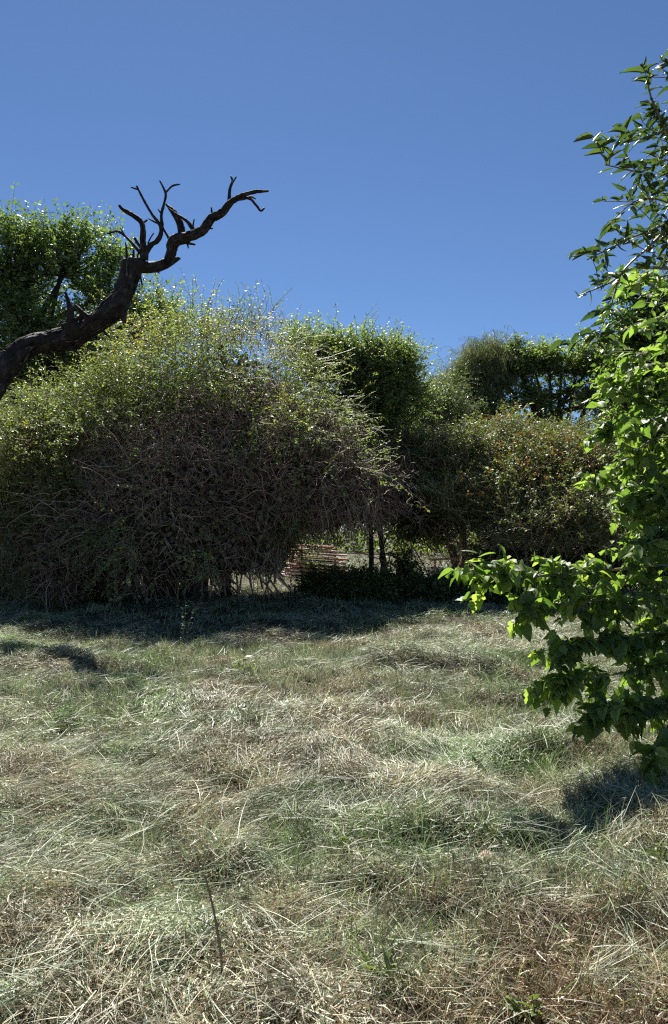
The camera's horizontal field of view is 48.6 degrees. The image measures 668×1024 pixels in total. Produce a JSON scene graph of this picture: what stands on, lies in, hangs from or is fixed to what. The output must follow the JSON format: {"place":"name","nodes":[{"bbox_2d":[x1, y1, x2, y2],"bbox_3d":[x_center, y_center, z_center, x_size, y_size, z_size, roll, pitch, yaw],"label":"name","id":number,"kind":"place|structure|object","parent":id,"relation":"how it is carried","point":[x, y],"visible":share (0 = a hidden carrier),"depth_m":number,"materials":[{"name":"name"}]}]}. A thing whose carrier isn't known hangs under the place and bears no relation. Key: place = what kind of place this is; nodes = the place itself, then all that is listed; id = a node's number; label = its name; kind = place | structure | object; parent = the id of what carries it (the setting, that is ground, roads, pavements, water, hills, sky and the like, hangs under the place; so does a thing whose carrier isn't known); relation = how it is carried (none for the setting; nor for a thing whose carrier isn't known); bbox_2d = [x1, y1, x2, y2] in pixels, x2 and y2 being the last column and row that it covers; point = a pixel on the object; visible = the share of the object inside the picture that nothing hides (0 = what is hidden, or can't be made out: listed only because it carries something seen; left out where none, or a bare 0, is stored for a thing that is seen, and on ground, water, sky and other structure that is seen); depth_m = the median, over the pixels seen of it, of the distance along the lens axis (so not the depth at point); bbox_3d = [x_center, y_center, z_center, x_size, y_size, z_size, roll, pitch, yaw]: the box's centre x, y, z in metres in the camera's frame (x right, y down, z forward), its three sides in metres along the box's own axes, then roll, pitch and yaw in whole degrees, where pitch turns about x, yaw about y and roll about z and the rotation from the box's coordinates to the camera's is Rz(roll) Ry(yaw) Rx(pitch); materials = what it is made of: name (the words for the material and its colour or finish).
{"place":"outdoors","nodes":[
{"label":"outdoors","id":0,"kind":"place"},
{"bbox_2d":[0,533,667,1023],"bbox_3d":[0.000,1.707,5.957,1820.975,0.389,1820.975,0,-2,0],"label":"ground","id":1,"kind":"structure","parent":0,"point":[346,715],"depth_m":3.85,"materials":[{"name":"plant"}]},
{"bbox_2d":[18,609,48,626],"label":"weed","id":2,"kind":"object","parent":1,"relation":"on","point":[46,613],"visible":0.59,"depth_m":12.12,"materials":[{"name":"green plant"}]},
{"bbox_2d":[0,182,194,462],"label":"pear tree","id":3,"kind":"object","parent":1,"relation":"on","point":[27,248],"visible":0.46,"depth_m":26.40,"materials":[{"name":"green plant"}]},
{"bbox_2d":[0,176,268,400],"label":"dead tree","id":4,"kind":"object","parent":1,"relation":"on","point":[70,333],"visible":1,"depth_m":13.10,"materials":[{"name":"brown wood"}]},
{"bbox_2d":[180,605,197,640],"bbox_3d":[-2.115,1.624,10.675,0.263,0.624,0.304,1,-2,-42],"label":"sapling","id":5,"kind":"object","parent":1,"relation":"on","point":[184,622],"visible":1,"depth_m":10.67,"materials":[{"name":"green plant"}]},
{"bbox_2d":[204,875,223,987],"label":"dry stalk","id":6,"kind":"object","parent":1,"relation":"on","point":[218,936],"visible":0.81,"depth_m":2.40,"materials":[{"name":"brown plant"}]},
{"bbox_2d":[0,268,447,619],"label":"tangled bush","id":7,"kind":"object","parent":1,"relation":"on","point":[191,483],"visible":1,"depth_m":14.66,"materials":[{"name":"green plant"}]},
{"bbox_2d":[221,649,261,674],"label":"weed","id":8,"kind":"object","parent":1,"relation":"on","point":[243,668],"visible":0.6,"depth_m":7.82,"materials":[{"name":"green plant"}]},
{"bbox_2d":[238,547,321,574],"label":"shrub","id":9,"kind":"object","parent":1,"relation":"on","point":[298,562],"visible":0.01,"depth_m":27.27,"materials":[{"name":"green plant"}]},
{"bbox_2d":[282,544,347,577],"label":"stacked boards","id":10,"kind":"object","parent":1,"relation":"on","point":[295,572],"visible":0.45,"depth_m":23.50,"materials":[{"name":"grey wood"}]},
{"bbox_2d":[283,554,412,605],"bbox_3d":[0.302,1.645,16.417,2.880,1.440,1.938,0,-2,0],"label":"shrub","id":11,"kind":"object","parent":1,"relation":"on","point":[364,580],"visible":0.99,"depth_m":16.11,"materials":[{"name":"green plant"}]},
{"bbox_2d":[255,303,454,568],"bbox_3d":[0.657,-1.573,19.608,4.436,7.790,4.334,1,-2,-37],"label":"feathery tree","id":12,"kind":"object","parent":1,"relation":"on","point":[389,368],"visible":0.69,"depth_m":18.95,"materials":[{"name":"green plant"}]},
{"bbox_2d":[321,823,395,859],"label":"weed","id":13,"kind":"object","parent":1,"relation":"on","point":[345,838],"visible":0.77,"depth_m":3.62,"materials":[{"name":"green plant"}]},
{"bbox_2d":[369,525,373,569],"bbox_3d":[0.899,0.914,18.185,0.161,2.527,0.141,0,-2,0],"label":"post","id":14,"kind":"object","parent":1,"relation":"on","point":[371,550],"visible":0.22,"depth_m":18.14,"materials":[{"name":"brown wood"}]},
{"bbox_2d":[380,527,383,566],"bbox_3d":[1.182,0.976,18.486,0.123,2.418,0.101,0,-2,0],"label":"post","id":15,"kind":"object","parent":1,"relation":"on","point":[382,550],"visible":0.3,"depth_m":18.45,"materials":[{"name":"brown wood"}]},
{"bbox_2d":[355,937,423,993],"bbox_3d":[0.183,1.535,2.487,0.230,0.219,0.213,0,-2,0],"label":"weed","id":16,"kind":"object","parent":1,"relation":"on","point":[388,965],"visible":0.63,"depth_m":2.45,"materials":[{"name":"green plant"}]},
{"bbox_2d":[359,452,466,588],"bbox_3d":[1.689,0.363,18.684,3.339,3.878,2.295,0,-2,0],"label":"shrub","id":17,"kind":"object","parent":1,"relation":"on","point":[408,536],"visible":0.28,"depth_m":18.15,"materials":[{"name":"green plant"}]},
{"bbox_2d":[343,410,519,576],"bbox_3d":[2.868,-0.177,18.548,5.300,4.932,5.315,0,-2,0],"label":"flowering shrub","id":18,"kind":"object","parent":1,"relation":"on","point":[442,469],"visible":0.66,"depth_m":17.81,"materials":[{"name":"green plant"}]},
{"bbox_2d":[429,567,447,576],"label":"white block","id":19,"kind":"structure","parent":1,"relation":"on","point":[440,568],"depth_m":20.74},
{"bbox_2d":[375,351,505,567],"bbox_3d":[2.914,-1.515,25.011,5.617,8.010,5.410,-1,-2,20],"label":"willow tree","id":20,"kind":"object","parent":1,"relation":"on","point":[453,400],"visible":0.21,"depth_m":24.64,"materials":[{"name":"green plant"}]},
{"bbox_2d":[425,365,468,555],"bbox_3d":[5.451,-2.377,37.868,4.903,10.394,4.259,0,-2,0],"label":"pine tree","id":21,"kind":"object","parent":1,"relation":"on","point":[437,411],"visible":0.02,"depth_m":37.88,"materials":[{"name":"green plant"}]},
{"bbox_2d":[430,557,469,572],"bbox_3d":[3.422,1.740,20.599,1.517,1.000,0.135,0,-2,-2],"label":"rail","id":22,"kind":"object","parent":1,"relation":"on","point":[441,559],"visible":0.26,"depth_m":20.56,"materials":[{"name":"brown wood"}]},
{"bbox_2d":[374,545,535,605],"bbox_3d":[2.674,1.610,17.038,4.022,1.756,2.699,0,-2,0],"label":"shrub","id":23,"kind":"object","parent":1,"relation":"on","point":[421,583],"visible":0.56,"depth_m":16.54,"materials":[{"name":"green plant"}]},
{"bbox_2d":[298,494,616,555],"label":"wood","id":24,"kind":"object","parent":1,"relation":"on","point":[351,546],"visible":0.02,"depth_m":53.57,"materials":[{"name":"plant"}]},
{"bbox_2d":[435,755,498,787],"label":"weed","id":25,"kind":"object","parent":1,"relation":"on","point":[477,765],"visible":0.09,"depth_m":4.57,"materials":[{"name":"green plant"}]},
{"bbox_2d":[472,850,497,865],"bbox_3d":[0.739,1.696,3.600,0.129,0.082,0.107,-1,-2,33],"label":"clod","id":26,"kind":"object","parent":1,"relation":"on","point":[482,853],"visible":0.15,"depth_m":3.58,"materials":[{"name":"soil"}]},
{"bbox_2d":[433,325,550,536],"bbox_3d":[7.049,-2.848,33.080,6.627,11.118,4.422,0,-2,0],"label":"sheoak tree","id":27,"kind":"object","parent":1,"relation":"on","point":[489,361],"visible":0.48,"depth_m":32.42,"materials":[{"name":"green plant"}]},
{"bbox_2d":[500,992,544,1023],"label":"weed","id":28,"kind":"object","parent":1,"relation":"on","point":[521,1006],"visible":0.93,"depth_m":2.44,"materials":[{"name":"green plant"}]},
{"bbox_2d":[444,394,642,588],"bbox_3d":[5.317,-0.518,18.237,5.426,5.646,6.571,0,-2,0],"label":"flowering shrub","id":29,"kind":"object","parent":1,"relation":"on","point":[552,505],"visible":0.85,"depth_m":16.82,"materials":[{"name":"green plant"}]},
{"bbox_2d":[475,324,628,554],"bbox_3d":[11.318,-2.834,33.028,11.150,11.230,4.934,0,-2,0],"label":"elm tree","id":30,"kind":"object","parent":1,"relation":"on","point":[542,361],"visible":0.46,"depth_m":32.42,"materials":[{"name":"green plant"}]},
{"bbox_2d":[437,49,667,790],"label":"mulberry tree","id":31,"kind":"object","parent":1,"relation":"on","point":[624,710],"visible":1,"depth_m":4.95,"materials":[{"name":"green plant"}]},
{"bbox_2d":[455,535,661,597],"bbox_3d":[5.203,1.380,17.311,4.834,2.038,3.204,0,-2,0],"label":"shrub","id":32,"kind":"object","parent":1,"relation":"on","point":[537,567],"visible":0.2,"depth_m":16.92,"materials":[{"name":"green plant"}]},
{"bbox_2d":[570,259,667,577],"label":"hackberry tree","id":33,"kind":"object","parent":1,"relation":"on","point":[636,342],"visible":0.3,"depth_m":9.23,"materials":[{"name":"green plant"}]},
{"bbox_2d":[584,409,659,590],"bbox_3d":[8.258,-0.274,18.894,5.364,5.245,4.548,0,-2,0],"label":"flowering shrub","id":34,"kind":"object","parent":1,"relation":"on","point":[614,478],"depth_m":18.40,"materials":[{"name":"green plant"}]},
{"bbox_2d":[605,545,667,594],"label":"shrub","id":35,"kind":"object","parent":1,"relation":"on","point":[665,573],"visible":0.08,"depth_m":16.64,"materials":[{"name":"green plant"}]},
{"bbox_2d":[629,828,667,867],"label":"weed","id":36,"kind":"object","parent":1,"relation":"on","point":[657,846],"visible":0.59,"depth_m":3.53,"materials":[{"name":"green plant"}]},
{"bbox_2d":[0,0,667,532],"label":"sky","id":37,"kind":"structure","parent":0,"point":[421,162],"materials":[{"name":"blue"}]}
]}

